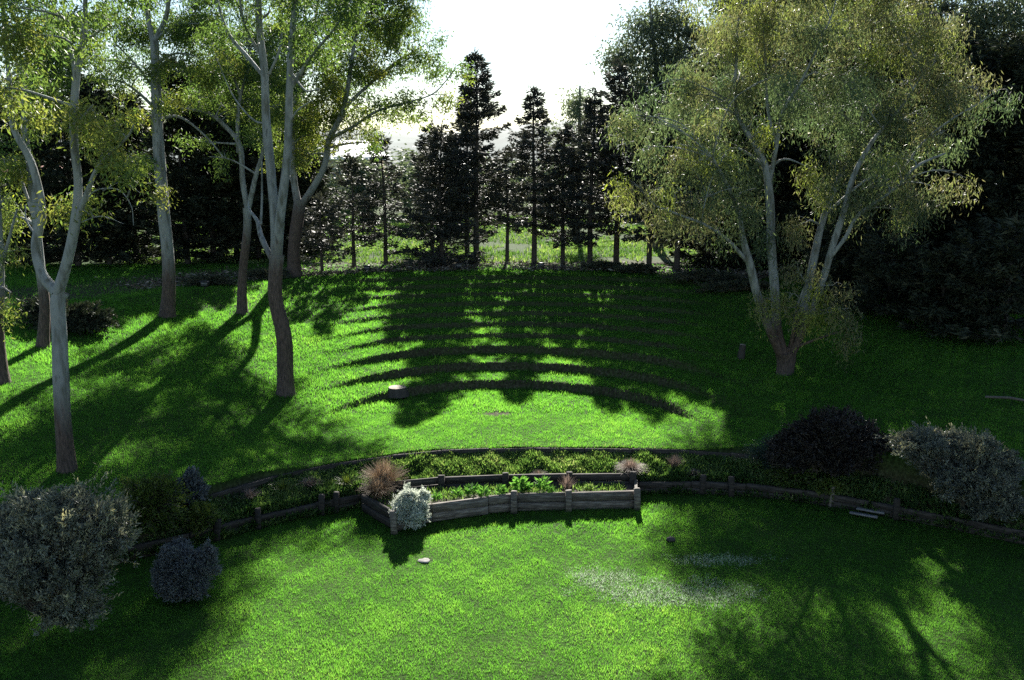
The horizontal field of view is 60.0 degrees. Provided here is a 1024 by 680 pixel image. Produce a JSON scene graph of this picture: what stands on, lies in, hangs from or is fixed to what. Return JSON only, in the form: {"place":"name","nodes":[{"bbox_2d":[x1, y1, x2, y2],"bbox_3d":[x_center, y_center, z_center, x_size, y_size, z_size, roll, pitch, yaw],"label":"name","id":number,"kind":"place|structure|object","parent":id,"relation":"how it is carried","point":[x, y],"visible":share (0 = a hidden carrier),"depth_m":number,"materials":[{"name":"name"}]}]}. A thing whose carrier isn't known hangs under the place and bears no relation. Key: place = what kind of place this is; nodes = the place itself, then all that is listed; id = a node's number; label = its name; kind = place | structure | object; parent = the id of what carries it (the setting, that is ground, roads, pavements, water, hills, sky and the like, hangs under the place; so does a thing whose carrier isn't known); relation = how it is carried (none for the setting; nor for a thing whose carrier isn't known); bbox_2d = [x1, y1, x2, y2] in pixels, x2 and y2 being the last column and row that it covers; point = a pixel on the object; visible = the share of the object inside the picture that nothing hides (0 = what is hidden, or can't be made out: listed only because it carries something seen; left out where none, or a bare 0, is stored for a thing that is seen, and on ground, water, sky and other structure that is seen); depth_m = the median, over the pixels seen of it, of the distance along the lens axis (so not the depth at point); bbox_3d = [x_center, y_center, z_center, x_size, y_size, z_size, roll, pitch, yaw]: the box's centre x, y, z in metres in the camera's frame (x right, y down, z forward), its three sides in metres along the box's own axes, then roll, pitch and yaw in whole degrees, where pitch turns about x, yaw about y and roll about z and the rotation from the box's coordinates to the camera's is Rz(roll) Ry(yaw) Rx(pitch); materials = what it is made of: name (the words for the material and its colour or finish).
{"place":"outdoors","nodes":[
{"label":"outdoors","id":0,"kind":"place"},
{"bbox_2d":[0,120,682,166],"bbox_3d":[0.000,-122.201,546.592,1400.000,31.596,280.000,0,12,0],"label":"hills","id":1,"kind":"structure","parent":0,"point":[411,138],"depth_m":481.99,"materials":[{"name":"white"}]},
{"bbox_2d":[7,213,917,263],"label":"rough grass","id":2,"kind":"structure","parent":0,"point":[582,250],"depth_m":48.57,"materials":[{"name":"green plant"}]},
{"bbox_2d":[0,168,1023,679],"bbox_3d":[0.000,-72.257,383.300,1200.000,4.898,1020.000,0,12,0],"label":"ground","id":3,"kind":"structure","parent":0,"point":[896,468],"depth_m":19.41,"materials":[{"name":"green plant"}]},
{"bbox_2d":[0,69,37,264],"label":"conifer","id":4,"kind":"object","parent":3,"relation":"on","point":[3,185],"visible":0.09,"depth_m":41.87,"materials":[{"name":"green plant"}]},
{"bbox_2d":[0,52,38,384],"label":"gum tree","id":5,"kind":"object","parent":3,"relation":"on","point":[5,378],"visible":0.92,"depth_m":22.73,"materials":[{"name":"green plant"}]},
{"bbox_2d":[0,66,83,265],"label":"conifer","id":6,"kind":"object","parent":3,"relation":"on","point":[29,237],"visible":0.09,"depth_m":41.41,"materials":[{"name":"green plant"}]},
{"bbox_2d":[0,0,110,347],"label":"gum tree","id":7,"kind":"object","parent":3,"relation":"on","point":[43,336],"visible":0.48,"depth_m":25.86,"materials":[{"name":"green plant"}]},
{"bbox_2d":[13,291,118,334],"bbox_3d":[-14.452,-0.899,28.747,3.246,1.389,2.221,-5,12,-21],"label":"dark bush","id":8,"kind":"object","parent":3,"relation":"on","point":[82,316],"visible":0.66,"depth_m":28.43,"materials":[{"name":"green plant"}]},
{"bbox_2d":[0,463,144,640],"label":"grey shrub","id":9,"kind":"object","parent":3,"relation":"on","point":[61,552],"visible":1,"depth_m":14.43,"materials":[{"name":"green plant"}]},
{"bbox_2d":[3,42,145,265],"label":"conifer","id":10,"kind":"object","parent":3,"relation":"on","point":[56,172],"visible":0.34,"depth_m":40.92,"materials":[{"name":"green plant"}]},
{"bbox_2d":[0,0,169,473],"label":"gum tree","id":11,"kind":"object","parent":3,"relation":"on","point":[30,38],"visible":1,"depth_m":17.59,"materials":[{"name":"green plant"}]},
{"bbox_2d":[43,74,157,264],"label":"conifer","id":12,"kind":"object","parent":3,"relation":"on","point":[116,226],"visible":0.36,"depth_m":41.66,"materials":[{"name":"green plant"}]},
{"bbox_2d":[79,85,178,262],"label":"conifer","id":13,"kind":"object","parent":3,"relation":"on","point":[154,252],"visible":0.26,"depth_m":43.29,"materials":[{"name":"green plant"}]},
{"bbox_2d":[57,0,236,318],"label":"gum tree","id":14,"kind":"object","parent":3,"relation":"on","point":[153,33],"visible":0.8,"depth_m":29.93,"materials":[{"name":"green plant"}]},
{"bbox_2d":[110,467,197,533],"bbox_3d":[-7.338,3.197,18.140,1.682,1.356,1.572,-8,14,-34],"label":"green bush","id":15,"kind":"object","parent":3,"relation":"on","point":[155,494],"visible":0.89,"depth_m":17.93,"materials":[{"name":"green plant"}]},
{"bbox_2d":[115,50,239,263],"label":"conifer","id":16,"kind":"object","parent":3,"relation":"on","point":[184,174],"visible":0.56,"depth_m":42.09,"materials":[{"name":"green plant"}]},
{"bbox_2d":[148,535,222,602],"bbox_3d":[-6.073,4.232,16.414,1.293,1.195,1.110,9,14,36],"label":"slate shrub","id":17,"kind":"object","parent":3,"relation":"on","point":[181,569],"visible":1,"depth_m":16.20,"materials":[{"name":"grey plant"}]},
{"bbox_2d":[175,465,210,508],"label":"dark leaved shrub","id":18,"kind":"object","parent":3,"relation":"on","point":[192,480],"visible":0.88,"depth_m":18.85,"materials":[{"name":"grey plant"}]},
{"bbox_2d":[177,498,222,537],"bbox_3d":[-6.624,3.682,18.797,0.919,0.851,0.842,0,12,0],"label":"green bush","id":19,"kind":"object","parent":3,"relation":"on","point":[201,514],"visible":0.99,"depth_m":18.64,"materials":[{"name":"green plant"}]},
{"bbox_2d":[148,63,268,261],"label":"conifer","id":20,"kind":"object","parent":3,"relation":"on","point":[224,220],"visible":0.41,"depth_m":42.99,"materials":[{"name":"green plant"}]},
{"bbox_2d":[179,273,237,286],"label":"scrub bush","id":21,"kind":"object","parent":3,"relation":"on","point":[219,279],"visible":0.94,"depth_m":35.85,"materials":[{"name":"green plant"}]},
{"bbox_2d":[199,73,266,254],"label":"conifer","id":22,"kind":"object","parent":3,"relation":"on","point":[237,198],"visible":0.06,"depth_m":45.22,"materials":[{"name":"green plant"}]},
{"bbox_2d":[158,0,314,314],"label":"gum tree","id":23,"kind":"object","parent":3,"relation":"on","point":[244,76],"visible":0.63,"depth_m":31.64,"materials":[{"name":"green plant"}]},
{"bbox_2d":[119,491,369,562],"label":"retaining wall","id":24,"kind":"structure","parent":3,"relation":"on","point":[336,500],"depth_m":19.42,"materials":[{"name":"wood"}]},
{"bbox_2d":[236,487,262,499],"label":"weedy tuft","id":25,"kind":"object","parent":3,"relation":"on","point":[247,494],"visible":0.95,"depth_m":19.83,"materials":[{"name":"brown plant"}]},
{"bbox_2d":[201,62,312,258],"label":"conifer","id":26,"kind":"object","parent":3,"relation":"on","point":[256,243],"visible":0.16,"depth_m":44.44,"materials":[{"name":"green plant"}]},
{"bbox_2d":[231,266,293,279],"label":"scrub bush","id":27,"kind":"object","parent":3,"relation":"on","point":[260,273],"visible":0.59,"depth_m":37.69,"materials":[{"name":"green plant"}]},
{"bbox_2d":[172,0,384,396],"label":"gum tree","id":28,"kind":"object","parent":3,"relation":"on","point":[282,329],"visible":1,"depth_m":24.46,"materials":[{"name":"green plant"}]},
{"bbox_2d":[268,479,293,491],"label":"weedy tuft","id":29,"kind":"object","parent":3,"relation":"on","point":[281,486],"visible":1,"depth_m":20.27,"materials":[{"name":"green plant"}]},
{"bbox_2d":[234,134,329,247],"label":"conifer","id":30,"kind":"object","parent":3,"relation":"on","point":[286,229],"visible":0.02,"depth_m":46.18,"materials":[{"name":"green plant"}]},
{"bbox_2d":[238,76,345,256],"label":"conifer","id":31,"kind":"object","parent":3,"relation":"on","point":[313,173],"visible":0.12,"depth_m":45.32,"materials":[{"name":"green plant"}]},
{"bbox_2d":[269,122,348,250],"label":"conifer","id":32,"kind":"object","parent":3,"relation":"on","point":[328,170],"visible":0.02,"depth_m":47.51,"materials":[{"name":"green plant"}]},
{"bbox_2d":[286,191,353,270],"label":"conifer","id":33,"kind":"object","parent":3,"relation":"on","point":[316,243],"visible":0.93,"depth_m":40.16,"materials":[{"name":"green plant"}]},
{"bbox_2d":[325,167,346,212],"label":"tree","id":34,"kind":"object","parent":3,"relation":"on","point":[334,186],"visible":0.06,"depth_m":66.38,"materials":[{"name":"green plant"}]},
{"bbox_2d":[218,0,479,277],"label":"gum tree","id":35,"kind":"object","parent":3,"relation":"on","point":[389,30],"visible":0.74,"depth_m":37.12,"materials":[{"name":"green plant"}]},
{"bbox_2d":[318,150,386,267],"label":"conifer","id":36,"kind":"object","parent":3,"relation":"on","point":[351,180],"visible":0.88,"depth_m":41.33,"materials":[{"name":"green plant"}]},
{"bbox_2d":[317,140,391,209],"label":"tree","id":37,"kind":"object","parent":3,"relation":"on","point":[352,151],"depth_m":82.86,"materials":[{"name":"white plant"}]},
{"bbox_2d":[328,144,403,216],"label":"tree","id":38,"kind":"object","parent":3,"relation":"on","point":[358,189],"visible":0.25,"depth_m":67.78,"materials":[{"name":"green plant"}]},
{"bbox_2d":[349,135,414,263],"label":"conifer","id":39,"kind":"object","parent":3,"relation":"on","point":[378,186],"visible":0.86,"depth_m":42.21,"materials":[{"name":"green plant"}]},
{"bbox_2d":[372,139,420,210],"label":"tree","id":40,"kind":"object","parent":3,"relation":"on","point":[406,158],"visible":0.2,"depth_m":73.15,"materials":[{"name":"green plant"}]},
{"bbox_2d":[388,385,408,397],"bbox_3d":[-3.499,1.560,27.151,0.704,0.293,0.657,0,12,0],"label":"tree stump","id":41,"kind":"object","parent":3,"relation":"on","point":[396,391],"visible":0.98,"depth_m":26.93,"materials":[{"name":"grey wood"}]},
{"bbox_2d":[388,482,432,530],"bbox_3d":[-2.240,3.609,19.475,0.989,1.022,0.963,0,12,0],"label":"silver shrub","id":42,"kind":"object","parent":3,"relation":"on","point":[409,504],"visible":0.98,"depth_m":19.25,"materials":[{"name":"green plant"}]},
{"bbox_2d":[399,120,456,251],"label":"conifer","id":43,"kind":"object","parent":3,"relation":"on","point":[416,191],"visible":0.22,"depth_m":47.94,"materials":[{"name":"green plant"}]},
{"bbox_2d":[384,120,488,267],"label":"conifer","id":44,"kind":"object","parent":3,"relation":"on","point":[442,232],"visible":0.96,"depth_m":42.19,"materials":[{"name":"green plant"}]},
{"bbox_2d":[94,256,779,290],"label":"leaf litter","id":45,"kind":"object","parent":3,"relation":"on","point":[561,266],"visible":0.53,"depth_m":40.73,"materials":[{"name":"plant"}]},
{"bbox_2d":[388,156,486,222],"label":"tree","id":46,"kind":"object","parent":3,"relation":"on","point":[412,170],"visible":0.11,"depth_m":65.06,"materials":[{"name":"green plant"}]},
{"bbox_2d":[433,95,498,252],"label":"conifer","id":47,"kind":"object","parent":3,"relation":"on","point":[488,233],"visible":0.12,"depth_m":46.75,"materials":[{"name":"green plant"}]},
{"bbox_2d":[431,48,516,260],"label":"conifer","id":48,"kind":"object","parent":3,"relation":"on","point":[471,114],"visible":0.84,"depth_m":42.37,"materials":[{"name":"green plant"}]},
{"bbox_2d":[210,447,758,499],"bbox_3d":[-0.165,3.019,21.596,13.503,0.224,2.171,-2,12,-10],"label":"lawn edging","id":49,"kind":"object","parent":3,"relation":"on","point":[251,485],"visible":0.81,"depth_m":22.20,"materials":[{"name":"grey wood"}]},
{"bbox_2d":[361,471,640,534],"bbox_3d":[-0.172,3.628,20.685,6.547,0.682,1.929,-3,12,-13],"label":"planter","id":50,"kind":"object","parent":3,"relation":"on","point":[514,501],"visible":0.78,"depth_m":20.49,"materials":[{"name":"wood"}]},
{"bbox_2d":[357,475,397,499],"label":"dry grass clump","id":51,"kind":"object","parent":50,"relation":"in","point":[377,491],"visible":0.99,"depth_m":20.27,"materials":[{"name":"brown plant"}]},
{"bbox_2d":[356,458,409,490],"bbox_3d":[-3.009,3.238,20.918,1.270,0.985,1.295,7,13,30],"label":"dry grass clump","id":52,"kind":"object","parent":50,"relation":"in","point":[382,471],"visible":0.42,"depth_m":20.90,"materials":[{"name":"brown plant"}]},
{"bbox_2d":[463,482,479,496],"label":"leafy plant","id":53,"kind":"object","parent":50,"relation":"in","point":[468,489],"visible":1,"depth_m":20.52,"materials":[{"name":"green plant"}]},
{"bbox_2d":[476,483,490,496],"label":"leafy plant","id":54,"kind":"object","parent":50,"relation":"in","point":[484,490],"visible":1,"depth_m":20.41,"materials":[{"name":"green plant"}]},
{"bbox_2d":[370,480,626,508],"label":"planter weeds","id":55,"kind":"object","parent":50,"relation":"in","point":[448,490],"visible":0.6,"depth_m":20.87,"materials":[{"name":"green plant"}]},
{"bbox_2d":[509,475,529,490],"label":"leafy plant","id":56,"kind":"object","parent":50,"relation":"in","point":[516,483],"visible":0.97,"depth_m":20.75,"materials":[{"name":"green plant"}]},
{"bbox_2d":[533,475,551,490],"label":"leafy plant","id":57,"kind":"object","parent":50,"relation":"in","point":[543,484],"visible":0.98,"depth_m":20.74,"materials":[{"name":"green plant"}]},
{"bbox_2d":[561,473,575,489],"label":"dead plant","id":58,"kind":"object","parent":50,"relation":"in","point":[567,484],"visible":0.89,"depth_m":20.79,"materials":[{"name":"brown plant"}]},
{"bbox_2d":[473,162,529,218],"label":"tree","id":59,"kind":"object","parent":3,"relation":"on","point":[510,181],"visible":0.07,"depth_m":68.41,"materials":[{"name":"green plant"}]},
{"bbox_2d":[484,155,527,260],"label":"conifer","id":60,"kind":"object","parent":3,"relation":"on","point":[507,215],"visible":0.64,"depth_m":43.69,"materials":[{"name":"green plant"}]},
{"bbox_2d":[497,85,574,263],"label":"conifer","id":61,"kind":"object","parent":3,"relation":"on","point":[521,168],"visible":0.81,"depth_m":42.13,"materials":[{"name":"green plant"}]},
{"bbox_2d":[514,159,566,215],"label":"tree","id":62,"kind":"object","parent":3,"relation":"on","point":[546,172],"visible":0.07,"depth_m":69.99,"materials":[{"name":"green plant"}]},
{"bbox_2d":[524,82,600,239],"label":"distant gum tree","id":63,"kind":"object","parent":3,"relation":"on","point":[576,113],"visible":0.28,"depth_m":52.12,"materials":[{"name":"green plant"}]},
{"bbox_2d":[525,120,601,263],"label":"conifer","id":64,"kind":"object","parent":3,"relation":"on","point":[564,235],"visible":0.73,"depth_m":42.02,"materials":[{"name":"green plant"}]},
{"bbox_2d":[116,441,1023,561],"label":"weeds","id":65,"kind":"object","parent":3,"relation":"on","point":[863,487],"visible":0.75,"depth_m":21.27,"materials":[{"name":"green plant"}]},
{"bbox_2d":[535,86,638,263],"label":"conifer","id":66,"kind":"object","parent":3,"relation":"on","point":[586,133],"visible":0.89,"depth_m":41.15,"materials":[{"name":"green plant"}]},
{"bbox_2d":[578,259,623,270],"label":"scrub bush","id":67,"kind":"object","parent":3,"relation":"on","point":[603,264],"visible":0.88,"depth_m":40.62,"materials":[{"name":"green plant"}]},
{"bbox_2d":[575,58,663,261],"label":"conifer","id":68,"kind":"object","parent":3,"relation":"on","point":[620,94],"visible":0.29,"depth_m":42.03,"materials":[{"name":"green plant"}]},
{"bbox_2d":[615,458,647,472],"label":"faded grass clump","id":69,"kind":"object","parent":3,"relation":"on","point":[629,465],"visible":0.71,"depth_m":21.66,"materials":[{"name":"beige plant"}]},
{"bbox_2d":[613,262,661,273],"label":"scrub bush","id":70,"kind":"object","parent":3,"relation":"on","point":[635,267],"visible":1,"depth_m":39.59,"materials":[{"name":"green plant"}]},
{"bbox_2d":[582,0,718,249],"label":"distant gum tree","id":71,"kind":"object","parent":3,"relation":"on","point":[657,31],"visible":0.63,"depth_m":47.36,"materials":[{"name":"green plant"}]},
{"bbox_2d":[605,97,698,264],"bbox_3d":[6.340,-6.967,40.261,4.108,8.035,4.074,-9,14,-36],"label":"conifer","id":72,"kind":"object","parent":3,"relation":"on","point":[637,235],"visible":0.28,"depth_m":40.00,"materials":[{"name":"green plant"}]},
{"bbox_2d":[617,56,728,271],"bbox_3d":[7.570,-7.640,39.402,4.472,9.701,4.720,10,15,41],"label":"conifer","id":73,"kind":"object","parent":3,"relation":"on","point":[677,252],"visible":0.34,"depth_m":39.07,"materials":[{"name":"green plant"}]},
{"bbox_2d":[665,454,686,468],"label":"faded grass clump","id":74,"kind":"object","parent":3,"relation":"on","point":[674,461],"visible":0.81,"depth_m":21.85,"materials":[{"name":"beige plant"}]},
{"bbox_2d":[657,268,748,283],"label":"scrub bush","id":75,"kind":"object","parent":3,"relation":"on","point":[700,274],"visible":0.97,"depth_m":37.19,"materials":[{"name":"green plant"}]},
{"bbox_2d":[652,26,762,266],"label":"dark evergreen","id":76,"kind":"object","parent":3,"relation":"on","point":[705,257],"visible":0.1,"depth_m":41.54,"materials":[{"name":"green plant"}]},
{"bbox_2d":[695,0,761,61],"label":"distant gum tree","id":77,"kind":"object","parent":3,"relation":"on","point":[715,8],"visible":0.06,"depth_m":48.99,"materials":[{"name":"green plant"}]},
{"bbox_2d":[690,279,785,292],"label":"scrub bush","id":78,"kind":"object","parent":3,"relation":"on","point":[726,286],"visible":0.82,"depth_m":35.62,"materials":[{"name":"green plant"}]},
{"bbox_2d":[737,344,745,359],"bbox_3d":[7.391,0.422,28.635,0.270,0.601,0.248,8,14,36],"label":"tree stump","id":79,"kind":"object","parent":3,"relation":"on","point":[741,351],"visible":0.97,"depth_m":28.55,"materials":[{"name":"grey wood"}]},
{"bbox_2d":[686,56,808,266],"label":"dark evergreen","id":80,"kind":"object","parent":3,"relation":"on","point":[701,250],"visible":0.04,"depth_m":41.34,"materials":[{"name":"green plant"}]},
{"bbox_2d":[738,430,777,469],"bbox_3d":[6.280,2.701,21.595,1.456,0.978,1.600,11,16,43],"label":"bluish grass clump","id":81,"kind":"object","parent":3,"relation":"on","point":[764,460],"visible":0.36,"depth_m":21.62,"materials":[{"name":"green plant"}]},
{"bbox_2d":[703,0,826,268],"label":"dark evergreen","id":82,"kind":"object","parent":3,"relation":"on","point":[777,210],"visible":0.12,"depth_m":40.10,"materials":[{"name":"green plant"}]},
{"bbox_2d":[765,462,821,489],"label":"green shrub","id":83,"kind":"object","parent":3,"relation":"on","point":[781,474],"visible":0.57,"depth_m":20.93,"materials":[{"name":"green plant"}]},
{"bbox_2d":[732,0,879,274],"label":"dark evergreen","id":84,"kind":"object","parent":3,"relation":"on","point":[788,177],"visible":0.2,"depth_m":39.22,"materials":[{"name":"green plant"}]},
{"bbox_2d":[593,0,1023,375],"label":"gum tree","id":85,"kind":"object","parent":3,"relation":"on","point":[880,114],"visible":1,"depth_m":25.04,"materials":[{"name":"green plant"}]},
{"bbox_2d":[811,475,845,498],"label":"green shrub","id":86,"kind":"object","parent":3,"relation":"on","point":[823,485],"visible":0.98,"depth_m":20.70,"materials":[{"name":"green plant"}]},
{"bbox_2d":[638,474,1023,544],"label":"retaining wall","id":87,"kind":"structure","parent":3,"relation":"on","point":[703,485],"depth_m":20.70,"materials":[{"name":"grey wood"}]},
{"bbox_2d":[762,404,902,476],"bbox_3d":[7.778,2.355,20.985,3.735,1.823,1.857,0,12,0],"label":"purple shrub","id":88,"kind":"object","parent":3,"relation":"on","point":[832,443],"visible":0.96,"depth_m":20.60,"materials":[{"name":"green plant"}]},
{"bbox_2d":[766,0,915,261],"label":"dark evergreen","id":89,"kind":"object","parent":3,"relation":"on","point":[799,176],"visible":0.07,"depth_m":38.21,"materials":[{"name":"green plant"}]},
{"bbox_2d":[796,209,895,302],"bbox_3d":[12.707,-3.002,33.511,4.163,3.979,4.132,0,12,0],"label":"dark evergreen","id":90,"kind":"object","parent":3,"relation":"on","point":[851,252],"visible":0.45,"depth_m":32.92,"materials":[{"name":"green plant"}]},
{"bbox_2d":[825,231,947,321],"bbox_3d":[12.937,-1.962,30.604,3.906,3.698,4.288,0,12,0],"label":"dark evergreen","id":91,"kind":"object","parent":3,"relation":"on","point":[870,263],"visible":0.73,"depth_m":30.30,"materials":[{"name":"green plant"}]},
{"bbox_2d":[819,0,979,274],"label":"dark evergreen","id":92,"kind":"object","parent":3,"relation":"on","point":[946,8],"visible":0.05,"depth_m":36.16,"materials":[{"name":"green plant"}]},
{"bbox_2d":[855,27,996,278],"bbox_3d":[16.150,-6.701,34.642,6.334,10.518,6.836,0,12,0],"label":"dark evergreen","id":93,"kind":"object","parent":3,"relation":"on","point":[974,49],"visible":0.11,"depth_m":33.19,"materials":[{"name":"green plant"}]},
{"bbox_2d":[876,239,1016,337],"bbox_3d":[14.058,-1.608,28.963,3.967,3.545,4.125,-4,12,-18],"label":"dark evergreen","id":94,"kind":"object","parent":3,"relation":"on","point":[932,271],"visible":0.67,"depth_m":28.22,"materials":[{"name":"green plant"}]},
{"bbox_2d":[874,417,1023,525],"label":"grey shrub","id":95,"kind":"object","parent":3,"relation":"on","point":[973,474],"visible":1,"depth_m":18.72,"materials":[{"name":"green plant"}]},
{"bbox_2d":[884,53,1023,300],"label":"dark evergreen","id":96,"kind":"object","parent":3,"relation":"on","point":[1001,145],"visible":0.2,"depth_m":31.60,"materials":[{"name":"green plant"}]},
{"bbox_2d":[913,0,1023,62],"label":"distant gum tree","id":97,"kind":"object","parent":3,"relation":"on","point":[989,17],"visible":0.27,"depth_m":35.50,"materials":[{"name":"green plant"}]},
{"bbox_2d":[915,29,1023,301],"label":"dark evergreen","id":98,"kind":"object","parent":3,"relation":"on","point":[976,167],"visible":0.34,"depth_m":30.44,"materials":[{"name":"green plant"}]},
{"bbox_2d":[938,210,1023,345],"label":"dark evergreen","id":99,"kind":"object","parent":3,"relation":"on","point":[1004,240],"visible":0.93,"depth_m":26.77,"materials":[{"name":"green plant"}]},
{"bbox_2d":[959,11,1023,306],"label":"dark evergreen","id":100,"kind":"object","parent":3,"relation":"on","point":[1002,205],"visible":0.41,"depth_m":29.79,"materials":[{"name":"green plant"}]},
{"bbox_2d":[0,0,1023,133],"label":"sky","id":101,"kind":"structure","parent":0,"point":[543,44],"materials":[{"name":"white"}]},
{"bbox_2d":[550,552,787,611],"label":"silvery grass","id":102,"kind":"structure","parent":0,"point":[654,595],"depth_m":16.85,"materials":[{"name":"grey plant"}]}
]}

